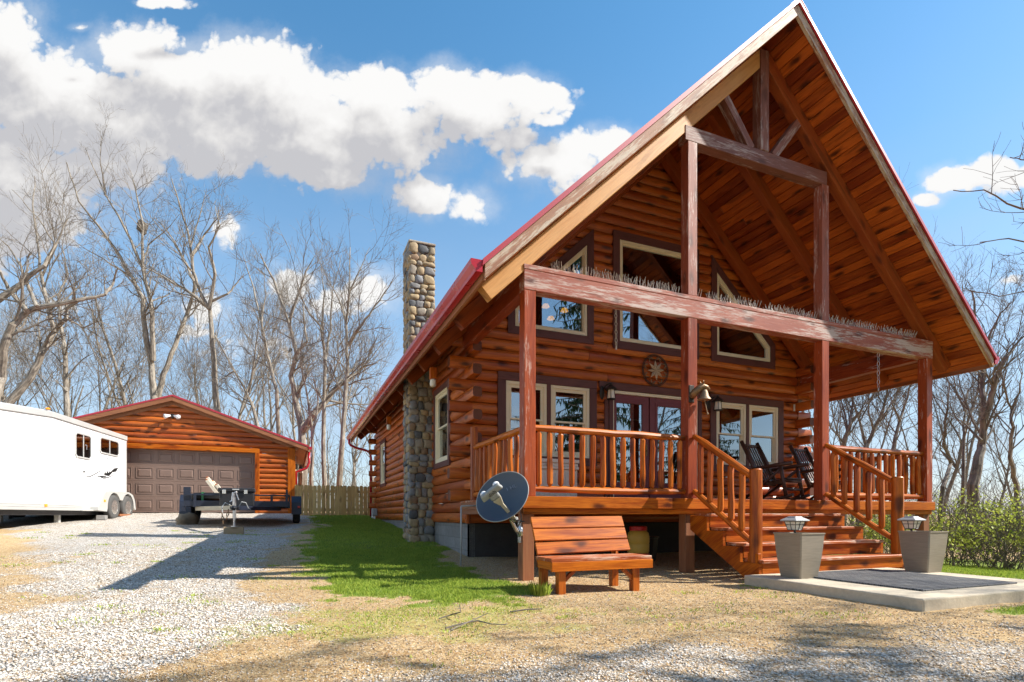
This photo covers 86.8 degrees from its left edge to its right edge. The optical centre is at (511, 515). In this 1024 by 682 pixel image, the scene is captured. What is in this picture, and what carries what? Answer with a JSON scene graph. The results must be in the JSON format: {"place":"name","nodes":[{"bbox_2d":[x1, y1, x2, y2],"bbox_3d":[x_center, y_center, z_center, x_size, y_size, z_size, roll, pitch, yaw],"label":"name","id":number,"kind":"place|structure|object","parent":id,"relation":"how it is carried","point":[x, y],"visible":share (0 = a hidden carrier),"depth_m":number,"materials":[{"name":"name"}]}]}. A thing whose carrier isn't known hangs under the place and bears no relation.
{"place":"outdoors","nodes":[
{"label":"outdoors","id":0,"kind":"place"},
{"bbox_2d":[72,395,311,512],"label":"log garage","id":1,"kind":"structure","parent":0,"point":[194,446],"depth_m":18.59,"materials":[{"name":"orange wood"}]},
{"bbox_2d":[127,448,254,511],"bbox_3d":[-11.472,-1.153,18.501,4.870,2.116,0.061,0,0,-22],"label":"garage door","id":2,"kind":"structure","parent":1,"relation":"in","point":[163,485],"depth_m":18.50,"materials":[{"name":"brown metal"}]},
{"bbox_2d":[127,443,294,512],"bbox_3d":[-11.494,-1.260,18.398,7.670,2.440,0.255,0,0,-22],"label":"door and corner trim","id":3,"kind":"structure","parent":1,"relation":"in","point":[291,452],"depth_m":19.22,"materials":[{"name":"orange wood"}]},
{"bbox_2d":[0,511,1023,681],"bbox_3d":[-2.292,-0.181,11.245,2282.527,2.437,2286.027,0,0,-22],"label":"ground","id":4,"kind":"structure","parent":0,"point":[152,529],"depth_m":4.23,"materials":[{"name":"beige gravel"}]},
{"bbox_2d":[1,315,35,400],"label":"bare tree","id":5,"kind":"object","parent":4,"relation":"on","point":[12,377],"visible":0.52,"depth_m":35.75,"materials":[{"name":"brown plant"}]},
{"bbox_2d":[0,288,65,405],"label":"bare tree","id":6,"kind":"object","parent":4,"relation":"on","point":[19,348],"visible":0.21,"depth_m":38.39,"materials":[{"name":"brown plant"}]},
{"bbox_2d":[0,310,76,408],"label":"bare tree","id":7,"kind":"object","parent":4,"relation":"on","point":[37,342],"visible":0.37,"depth_m":37.09,"materials":[{"name":"brown plant"}]},
{"bbox_2d":[0,279,80,404],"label":"bare tree","id":8,"kind":"object","parent":4,"relation":"on","point":[26,326],"visible":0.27,"depth_m":37.11,"materials":[{"name":"brown plant"}]},
{"bbox_2d":[2,324,81,410],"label":"bare tree","id":9,"kind":"object","parent":4,"relation":"on","point":[48,376],"visible":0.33,"depth_m":36.94,"materials":[{"name":"brown plant"}]},
{"bbox_2d":[0,276,85,416],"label":"bare tree","id":10,"kind":"object","parent":4,"relation":"on","point":[18,351],"visible":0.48,"depth_m":29.69,"materials":[{"name":"brown plant"}]},
{"bbox_2d":[2,230,112,416],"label":"bare tree","id":11,"kind":"object","parent":4,"relation":"on","point":[64,347],"visible":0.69,"depth_m":27.04,"materials":[{"name":"grey plant"}]},
{"bbox_2d":[0,251,126,417],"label":"bare tree","id":12,"kind":"object","parent":4,"relation":"on","point":[71,408],"visible":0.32,"depth_m":39.24,"materials":[{"name":"brown plant"}]},
{"bbox_2d":[0,402,135,522],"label":"horse trailer","id":13,"kind":"object","parent":4,"relation":"on","point":[57,465],"visible":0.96,"depth_m":13.69,"materials":[{"name":"white metal"}]},
{"bbox_2d":[7,317,142,416],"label":"bare tree","id":14,"kind":"object","parent":4,"relation":"on","point":[78,401],"visible":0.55,"depth_m":36.52,"materials":[{"name":"brown plant"}]},
{"bbox_2d":[0,164,151,401],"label":"bare tree","id":15,"kind":"object","parent":4,"relation":"on","point":[19,317],"visible":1,"depth_m":22.25,"materials":[{"name":"grey plant"}]},
{"bbox_2d":[13,123,139,406],"bbox_3d":[-24.745,-9.864,31.466,5.849,19.719,13.266,0,0,-36],"label":"bare tree","id":16,"kind":"object","parent":4,"relation":"on","point":[121,388],"visible":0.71,"depth_m":30.32,"materials":[{"name":"grey plant"}]},
{"bbox_2d":[0,125,160,403],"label":"bare tree","id":17,"kind":"object","parent":4,"relation":"on","point":[20,389],"visible":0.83,"depth_m":24.00,"materials":[{"name":"grey plant"}]},
{"bbox_2d":[23,96,185,398],"bbox_3d":[-22.320,-11.225,29.787,7.599,22.261,6.013,0,0,-22],"label":"bare tree","id":18,"kind":"object","parent":4,"relation":"on","point":[150,347],"visible":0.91,"depth_m":29.68,"materials":[{"name":"grey plant"}]},
{"bbox_2d":[38,266,185,408],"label":"bare tree","id":19,"kind":"object","parent":4,"relation":"on","point":[112,402],"visible":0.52,"depth_m":33.92,"materials":[{"name":"grey plant"}]},
{"bbox_2d":[58,287,182,410],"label":"bare tree","id":20,"kind":"object","parent":4,"relation":"on","point":[100,392],"visible":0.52,"depth_m":32.97,"materials":[{"name":"grey plant"}]},
{"bbox_2d":[76,298,166,403],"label":"bare tree","id":21,"kind":"object","parent":4,"relation":"on","point":[139,358],"visible":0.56,"depth_m":33.48,"materials":[{"name":"grey plant"}]},
{"bbox_2d":[93,282,178,407],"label":"bare tree","id":22,"kind":"object","parent":4,"relation":"on","point":[131,343],"visible":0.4,"depth_m":38.59,"materials":[{"name":"grey plant"}]},
{"bbox_2d":[113,157,249,397],"bbox_3d":[-19.291,-10.304,31.369,7.744,20.412,3.883,0,0,-9],"label":"bare tree","id":23,"kind":"object","parent":4,"relation":"on","point":[163,373],"visible":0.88,"depth_m":31.19,"materials":[{"name":"grey plant"}]},
{"bbox_2d":[120,278,245,400],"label":"bare tree","id":24,"kind":"object","parent":4,"relation":"on","point":[189,357],"visible":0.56,"depth_m":35.47,"materials":[{"name":"grey plant"}]},
{"bbox_2d":[114,268,251,408],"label":"bare tree","id":25,"kind":"object","parent":4,"relation":"on","point":[197,348],"visible":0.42,"depth_m":41.51,"materials":[{"name":"grey plant"}]},
{"bbox_2d":[175,513,199,524],"bbox_3d":[-8.663,0.132,14.473,0.385,0.402,0.553,0,0,40],"label":"boulder","id":26,"kind":"object","parent":4,"relation":"on","point":[187,519],"visible":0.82,"depth_m":14.35,"materials":[{"name":"stone"}]},
{"bbox_2d":[122,283,256,406],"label":"bare tree","id":27,"kind":"object","parent":4,"relation":"on","point":[179,349],"visible":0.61,"depth_m":34.55,"materials":[{"name":"grey plant"}]},
{"bbox_2d":[116,185,285,411],"bbox_3d":[-16.561,-8.558,29.231,7.647,16.949,6.346,0,0,37],"label":"bare tree","id":28,"kind":"object","parent":4,"relation":"on","point":[215,391],"visible":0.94,"depth_m":28.75,"materials":[{"name":"grey plant"}]},
{"bbox_2d":[176,342,240,415],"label":"bare tree","id":29,"kind":"object","parent":4,"relation":"on","point":[204,380],"visible":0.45,"depth_m":40.05,"materials":[{"name":"grey plant"}]},
{"bbox_2d":[223,527,243,533],"bbox_3d":[-6.253,0.347,12.171,0.400,0.165,0.160,0,0,-22],"label":"timber block","id":30,"kind":"object","parent":4,"relation":"on","point":[233,530],"depth_m":12.10,"materials":[{"name":"brown wood"}]},
{"bbox_2d":[179,487,301,526],"bbox_3d":[-7.306,-0.217,14.614,3.040,0.965,5.781,0,0,-22],"label":"flatbed trailer","id":31,"kind":"object","parent":30,"relation":"on","point":[187,504],"visible":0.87,"depth_m":13.67,"materials":[{"name":"black paint"}]},
{"bbox_2d":[218,488,255,505],"bbox_3d":[-6.928,-0.453,13.646,0.820,0.445,0.418,0,0,-22],"label":"toolbox","id":32,"kind":"object","parent":31,"relation":"on","point":[246,495],"visible":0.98,"depth_m":13.51,"materials":[{"name":"black metal"}]},
{"bbox_2d":[181,303,290,426],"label":"bare tree","id":33,"kind":"object","parent":4,"relation":"on","point":[246,392],"visible":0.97,"depth_m":28.73,"materials":[{"name":"grey plant"}]},
{"bbox_2d":[181,258,308,430],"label":"bare tree","id":34,"kind":"object","parent":4,"relation":"on","point":[245,359],"visible":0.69,"depth_m":33.79,"materials":[{"name":"grey plant"}]},
{"bbox_2d":[227,273,302,421],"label":"bare tree","id":35,"kind":"object","parent":4,"relation":"on","point":[242,408],"visible":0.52,"depth_m":36.87,"materials":[{"name":"grey plant"}]},
{"bbox_2d":[228,260,309,473],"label":"bare tree","id":36,"kind":"object","parent":4,"relation":"on","point":[292,411],"visible":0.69,"depth_m":35.35,"materials":[{"name":"grey plant"}]},
{"bbox_2d":[195,293,348,453],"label":"bare tree","id":37,"kind":"object","parent":4,"relation":"on","point":[264,420],"visible":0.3,"depth_m":42.07,"materials":[{"name":"grey plant"}]},
{"bbox_2d":[224,220,327,434],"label":"bare tree","id":38,"kind":"object","parent":4,"relation":"on","point":[271,371],"visible":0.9,"depth_m":27.83,"materials":[{"name":"grey plant"}]},
{"bbox_2d":[241,331,332,438],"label":"bare tree","id":39,"kind":"object","parent":4,"relation":"on","point":[282,433],"visible":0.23,"depth_m":46.29,"materials":[{"name":"grey plant"}]},
{"bbox_2d":[252,251,332,431],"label":"bare tree","id":40,"kind":"object","parent":4,"relation":"on","point":[270,419],"visible":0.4,"depth_m":39.90,"materials":[{"name":"grey plant"}]},
{"bbox_2d":[264,302,335,485],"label":"bare tree","id":41,"kind":"object","parent":4,"relation":"on","point":[308,439],"visible":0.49,"depth_m":39.47,"materials":[{"name":"grey plant"}]},
{"bbox_2d":[256,315,349,485],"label":"bare tree","id":42,"kind":"object","parent":4,"relation":"on","point":[312,424],"visible":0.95,"depth_m":25.16,"materials":[{"name":"grey plant"}]},
{"bbox_2d":[223,209,395,507],"bbox_3d":[-9.633,-7.396,26.434,8.415,14.664,5.812,0,0,-22],"label":"bare tree","id":43,"kind":"object","parent":4,"relation":"on","point":[303,428],"visible":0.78,"depth_m":26.86,"materials":[{"name":"grey plant"}]},
{"bbox_2d":[278,347,359,483],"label":"bare tree","id":44,"kind":"object","parent":4,"relation":"on","point":[327,439],"visible":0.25,"depth_m":43.45,"materials":[{"name":"grey plant"}]},
{"bbox_2d":[286,421,373,504],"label":"undergrowth","id":45,"kind":"object","parent":4,"relation":"on","point":[334,475],"visible":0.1,"depth_m":30.76,"materials":[{"name":"brown plant"}]},
{"bbox_2d":[287,233,373,485],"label":"bare tree","id":46,"kind":"object","parent":4,"relation":"on","point":[323,451],"visible":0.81,"depth_m":25.91,"materials":[{"name":"grey plant"}]},
{"bbox_2d":[295,485,377,515],"bbox_3d":[-6.225,-0.386,19.602,3.050,1.373,0.154,0,0,-22],"label":"wooden fence","id":47,"kind":"object","parent":4,"relation":"on","point":[349,500],"visible":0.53,"depth_m":19.48,"materials":[{"name":"brown wood"}]},
{"bbox_2d":[282,322,401,484],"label":"bare tree","id":48,"kind":"object","parent":4,"relation":"on","point":[356,450],"visible":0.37,"depth_m":41.02,"materials":[{"name":"grey plant"}]},
{"bbox_2d":[276,199,408,486],"bbox_3d":[-7.066,-7.169,24.365,6.492,14.239,4.216,0,0,11],"label":"bare tree","id":49,"kind":"object","parent":4,"relation":"on","point":[344,393],"visible":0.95,"depth_m":24.66,"materials":[{"name":"grey plant"}]},
{"bbox_2d":[308,311,382,486],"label":"bare tree","id":50,"kind":"object","parent":4,"relation":"on","point":[352,451],"visible":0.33,"depth_m":42.28,"materials":[{"name":"grey plant"}]},
{"bbox_2d":[310,310,389,481],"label":"bare tree","id":51,"kind":"object","parent":4,"relation":"on","point":[370,434],"visible":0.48,"depth_m":39.21,"materials":[{"name":"grey plant"}]},
{"bbox_2d":[312,269,397,511],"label":"bare tree","id":52,"kind":"object","parent":4,"relation":"on","point":[363,374],"visible":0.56,"depth_m":31.68,"materials":[{"name":"grey plant"}]},
{"bbox_2d":[530,516,652,594],"bbox_3d":[0.827,0.415,5.825,1.195,0.810,0.633,0,0,-22],"label":"garden bench","id":53,"kind":"object","parent":4,"relation":"on","point":[590,529],"visible":0.88,"depth_m":5.81,"materials":[{"name":"orange wood"}]},
{"bbox_2d":[627,526,648,554],"bbox_3d":[1.940,0.489,8.324,0.334,0.642,0.334,0,0,23],"label":"drinks cooler","id":54,"kind":"object","parent":4,"relation":"on","point":[638,538],"visible":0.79,"depth_m":8.19,"materials":[{"name":"yellow plastic"}]},
{"bbox_2d":[346,0,999,580],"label":"log cabin","id":55,"kind":"object","parent":4,"relation":"on","point":[758,168],"visible":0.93,"depth_m":9.15,"materials":[{"name":"wood"}]},
{"bbox_2d":[380,438,386,487],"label":"window","id":56,"kind":"structure","parent":55,"relation":"in","point":[383,447],"depth_m":17.28,"materials":[{"name":"beige plastic"}]},
{"bbox_2d":[433,381,451,469],"bbox_3d":[-1.321,-1.710,10.458,0.115,1.580,1.170,0,0,-22],"label":"window","id":57,"kind":"structure","parent":55,"relation":"in","point":[441,417],"depth_m":10.59,"materials":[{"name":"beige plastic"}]},
{"bbox_2d":[476,471,528,542],"bbox_3d":[-0.109,-0.090,6.344,0.648,0.860,0.595,0,0,-22],"label":"satellite dish","id":58,"kind":"object","parent":55,"relation":"attached to","point":[502,496],"visible":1,"depth_m":6.33,"materials":[{"name":"grey metal"}]},
{"bbox_2d":[486,380,546,456],"bbox_3d":[0.102,-1.665,9.750,1.010,1.510,0.813,0,0,-22],"label":"window","id":59,"kind":"structure","parent":55,"relation":"in","point":[512,387],"depth_m":9.51,"materials":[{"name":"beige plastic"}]},
{"bbox_2d":[507,458,578,496],"bbox_3d":[0.489,-0.575,9.051,1.150,0.690,0.570,0,0,-22],"label":"storage box","id":60,"kind":"object","parent":55,"relation":"on","point":[555,471],"visible":0.13,"depth_m":8.89,"materials":[{"name":"beige plastic"}]},
{"bbox_2d":[507,229,593,344],"bbox_3d":[0.559,-4.166,9.929,1.690,2.112,0.825,0,0,-22],"label":"window","id":61,"kind":"structure","parent":55,"relation":"in","point":[576,325],"depth_m":9.83,"materials":[{"name":"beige glass"}]},
{"bbox_2d":[536,385,588,457],"bbox_3d":[0.894,-1.665,10.072,1.020,1.510,0.813,0,0,-22],"label":"window","id":62,"kind":"structure","parent":55,"relation":"in","point":[569,405],"depth_m":10.28,"materials":[{"name":"beige plastic"}]},
{"bbox_2d":[599,383,616,399],"bbox_3d":[1.772,-2.248,9.845,0.222,0.311,0.303,0,0,-41],"label":"wall lantern","id":63,"kind":"object","parent":55,"relation":"attached to","point":[611,389],"depth_m":9.78,"materials":[{"name":"metal"}]},
{"bbox_2d":[551,261,679,292],"bbox_3d":[1.418,-3.126,7.167,2.000,0.142,0.130,0,0,-22],"label":"bird spike strip","id":64,"kind":"object","parent":55,"relation":"on","point":[612,275],"visible":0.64,"depth_m":7.09,"materials":[{"name":"grey metal"}]},
{"bbox_2d":[595,394,648,497],"bbox_3d":[2.100,-1.254,10.572,0.810,2.008,0.797,0,0,-22],"label":"french door","id":65,"kind":"structure","parent":55,"relation":"in","point":[631,413],"depth_m":10.41,"materials":[{"name":"clear glass"}]},
{"bbox_2d":[611,229,698,359],"bbox_3d":[2.647,-4.195,10.779,2.000,2.190,0.825,0,0,-22],"label":"window","id":66,"kind":"structure","parent":55,"relation":"in","point":[641,257],"depth_m":10.43,"materials":[{"name":"clear glass"}]},
{"bbox_2d":[642,354,668,386],"bbox_3d":[2.755,-2.770,10.356,0.616,0.616,0.056,0,0,-22],"label":"star ornament","id":67,"kind":"object","parent":55,"relation":"on","point":[657,373],"visible":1,"depth_m":10.35,"materials":[{"name":"metal"}]},
{"bbox_2d":[645,397,680,497],"bbox_3d":[2.933,-1.254,10.888,1.272,2.008,0.839,0,0,-22],"label":"french door","id":68,"kind":"structure","parent":55,"relation":"in","point":[664,414],"depth_m":10.65,"materials":[{"name":"clear glass"}]},
{"bbox_2d":[689,380,710,414],"bbox_3d":[2.599,-1.616,7.457,0.291,0.469,0.184,0,0,-7],"label":"dinner bell","id":69,"kind":"object","parent":55,"relation":"attached to","point":[703,388],"visible":1,"depth_m":7.43,"materials":[{"name":"metal"}]},
{"bbox_2d":[716,402,745,465],"bbox_3d":[4.479,-1.665,11.147,0.790,1.270,0.103,0,0,-22],"label":"window","id":70,"kind":"structure","parent":55,"relation":"in","point":[731,421],"depth_m":11.18,"materials":[{"name":"glass"}]},
{"bbox_2d":[710,255,774,368],"bbox_3d":[4.801,-4.175,11.271,1.720,2.130,0.115,0,0,-22],"label":"window","id":71,"kind":"structure","parent":55,"relation":"in","point":[732,346],"depth_m":11.15,"materials":[{"name":"beige glass"}]},
{"bbox_2d":[749,405,777,465],"bbox_3d":[5.299,-1.665,11.480,0.820,1.270,0.103,0,0,-22],"label":"window","id":72,"kind":"structure","parent":55,"relation":"in","point":[763,420],"depth_m":11.52,"materials":[{"name":"glass"}]},
{"bbox_2d":[735,440,809,499],"bbox_3d":[4.714,-0.813,9.830,0.619,1.145,1.094,0,0,-34],"label":"rocking chair","id":73,"kind":"object","parent":55,"relation":"on","point":[770,480],"visible":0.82,"depth_m":9.76,"materials":[{"name":"black wood"}]},
{"bbox_2d":[785,445,852,499],"bbox_3d":[5.960,-0.813,10.488,0.619,1.145,1.094,0,0,-30],"label":"rocking chair","id":74,"kind":"object","parent":55,"relation":"on","point":[805,473],"visible":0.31,"depth_m":10.63,"materials":[{"name":"black wood"}]},
{"bbox_2d":[829,398,875,525],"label":"bare tree","id":75,"kind":"object","parent":4,"relation":"on","point":[834,423],"visible":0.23,"depth_m":26.53,"materials":[{"name":"brown plant"}]},
{"bbox_2d":[829,388,903,539],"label":"bare tree","id":76,"kind":"object","parent":4,"relation":"on","point":[852,418],"visible":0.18,"depth_m":19.95,"materials":[{"name":"brown plant"}]},
{"bbox_2d":[744,567,1023,611],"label":"concrete pad","id":77,"kind":"object","parent":4,"relation":"on","point":[923,601],"visible":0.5,"depth_m":5.04,"materials":[{"name":"grey concrete"}]},
{"bbox_2d":[773,532,824,578],"bbox_3d":[3.230,0.448,6.096,0.380,0.500,0.380,0,0,-22],"label":"planter","id":78,"kind":"object","parent":77,"relation":"on","point":[799,555],"visible":0.97,"depth_m":5.97,"materials":[{"name":"beige concrete"}]},
{"bbox_2d":[780,516,809,532],"bbox_3d":[3.243,0.157,6.209,0.219,0.286,0.219,0,0,-22],"label":"solar lantern","id":79,"kind":"object","parent":78,"relation":"in","point":[794,523],"visible":0.96,"depth_m":6.16,"materials":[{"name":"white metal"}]},
{"bbox_2d":[814,569,1016,590],"bbox_3d":[4.177,0.691,5.930,1.500,0.016,1.500,0,0,-22],"label":"door mat","id":80,"kind":"object","parent":77,"relation":"on","point":[906,580],"depth_m":5.74,"materials":[{"name":"rubber"}]},
{"bbox_2d":[898,530,948,572],"bbox_3d":[5.109,0.448,6.730,0.380,0.500,0.380,0,0,-22],"label":"planter","id":81,"kind":"object","parent":77,"relation":"on","point":[923,551],"visible":1,"depth_m":6.61,"materials":[{"name":"beige concrete"}]},
{"bbox_2d":[897,516,925,530],"bbox_3d":[5.020,0.157,6.802,0.219,0.286,0.219,0,0,-22],"label":"solar lantern","id":82,"kind":"object","parent":81,"relation":"in","point":[911,523],"visible":0.97,"depth_m":6.76,"materials":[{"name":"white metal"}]},
{"bbox_2d":[835,387,935,479],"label":"bare tree","id":83,"kind":"object","parent":4,"relation":"on","point":[906,448],"visible":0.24,"depth_m":20.08,"materials":[{"name":"brown plant"}]},
{"bbox_2d":[851,384,943,543],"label":"bare tree","id":84,"kind":"object","parent":4,"relation":"on","point":[897,431],"visible":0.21,"depth_m":19.11,"materials":[{"name":"brown plant"}]},
{"bbox_2d":[857,378,945,537],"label":"bare tree","id":85,"kind":"object","parent":4,"relation":"on","point":[870,438],"visible":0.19,"depth_m":20.17,"materials":[{"name":"brown plant"}]},
{"bbox_2d":[850,499,973,559],"bbox_3d":[8.957,0.405,12.482,2.176,1.636,2.548,0,0,-42],"label":"leafy bush","id":86,"kind":"object","parent":4,"relation":"on","point":[886,527],"visible":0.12,"depth_m":12.49,"materials":[{"name":"green plant"}]},
{"bbox_2d":[835,216,996,488],"bbox_3d":[15.376,-5.275,20.756,4.007,12.855,5.303,0,0,-9],"label":"bare tree","id":87,"kind":"object","parent":4,"relation":"on","point":[861,430],"visible":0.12,"depth_m":22.06,"materials":[{"name":"brown plant"}]},
{"bbox_2d":[811,414,1023,550],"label":"undergrowth","id":88,"kind":"object","parent":4,"relation":"on","point":[990,495],"visible":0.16,"depth_m":17.17,"materials":[{"name":"plant"}]},
{"bbox_2d":[859,488,1022,560],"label":"leafy bush","id":89,"kind":"object","parent":4,"relation":"on","point":[998,495],"visible":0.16,"depth_m":12.38,"materials":[{"name":"green plant"}]},
{"bbox_2d":[863,486,1023,566],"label":"leafy bush","id":90,"kind":"object","parent":4,"relation":"on","point":[953,540],"visible":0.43,"depth_m":10.06,"materials":[{"name":"green plant"}]},
{"bbox_2d":[898,372,996,530],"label":"bare tree","id":91,"kind":"object","parent":4,"relation":"on","point":[948,456],"visible":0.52,"depth_m":13.92,"materials":[{"name":"brown plant"}]},
{"bbox_2d":[894,231,1003,514],"bbox_3d":[18.874,-5.516,24.562,3.894,13.347,5.154,0,0,10],"label":"bare tree","id":92,"kind":"object","parent":4,"relation":"on","point":[959,453],"visible":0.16,"depth_m":22.98,"materials":[{"name":"brown plant"}]},
{"bbox_2d":[905,376,1001,479],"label":"bare tree","id":93,"kind":"object","parent":4,"relation":"on","point":[952,437],"visible":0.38,"depth_m":29.70,"materials":[{"name":"brown plant"}]},
{"bbox_2d":[907,250,1023,551],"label":"bare tree","id":94,"kind":"object","parent":4,"relation":"on","point":[974,479],"visible":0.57,"depth_m":15.03,"materials":[{"name":"grey plant"}]},
{"bbox_2d":[913,482,1023,569],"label":"leafy bush","id":95,"kind":"object","parent":4,"relation":"on","point":[1011,532],"visible":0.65,"depth_m":9.61,"materials":[{"name":"green plant"}]},
{"bbox_2d":[929,490,1023,569],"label":"leafy bush","id":96,"kind":"object","parent":4,"relation":"on","point":[995,539],"visible":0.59,"depth_m":10.06,"materials":[{"name":"green plant"}]},
{"bbox_2d":[932,316,1022,549],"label":"bare tree","id":97,"kind":"object","parent":4,"relation":"on","point":[963,476],"visible":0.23,"depth_m":16.25,"materials":[{"name":"brown plant"}]},
{"bbox_2d":[934,342,1022,523],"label":"bare tree","id":98,"kind":"object","parent":4,"relation":"on","point":[1007,474],"visible":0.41,"depth_m":31.36,"materials":[{"name":"brown plant"}]},
{"bbox_2d":[933,482,1023,557],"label":"leafy bush","id":99,"kind":"object","parent":4,"relation":"on","point":[973,510],"visible":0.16,"depth_m":13.13,"materials":[{"name":"green plant"}]},
{"bbox_2d":[936,255,1023,517],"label":"bare tree","id":100,"kind":"object","parent":4,"relation":"on","point":[972,442],"visible":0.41,"depth_m":26.30,"materials":[{"name":"brown plant"}]},
{"bbox_2d":[938,310,1023,551],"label":"bare tree","id":101,"kind":"object","parent":4,"relation":"on","point":[1010,452],"visible":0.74,"depth_m":14.63,"materials":[{"name":"grey plant"}]},
{"bbox_2d":[938,123,1023,296],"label":"bare tree","id":102,"kind":"object","parent":4,"relation":"on","point":[1009,204],"visible":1,"depth_m":12.27,"materials":[{"name":"brown plant"}]},
{"bbox_2d":[960,344,1023,503],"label":"bare tree","id":103,"kind":"object","parent":4,"relation":"on","point":[997,451],"visible":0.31,"depth_m":32.78,"materials":[{"name":"brown plant"}]},
{"bbox_2d":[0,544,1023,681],"bbox_3d":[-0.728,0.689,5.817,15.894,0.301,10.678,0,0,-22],"label":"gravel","id":104,"kind":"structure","parent":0,"point":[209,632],"depth_m":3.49,"materials":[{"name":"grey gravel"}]},
{"bbox_2d":[0,515,1023,669],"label":"grass","id":105,"kind":"structure","parent":0,"point":[451,591],"depth_m":6.95,"materials":[{"name":"green plant"}]},
{"bbox_2d":[0,0,1023,514],"label":"sky","id":106,"kind":"structure","parent":0,"point":[467,119],"materials":[{"name":"blue"}]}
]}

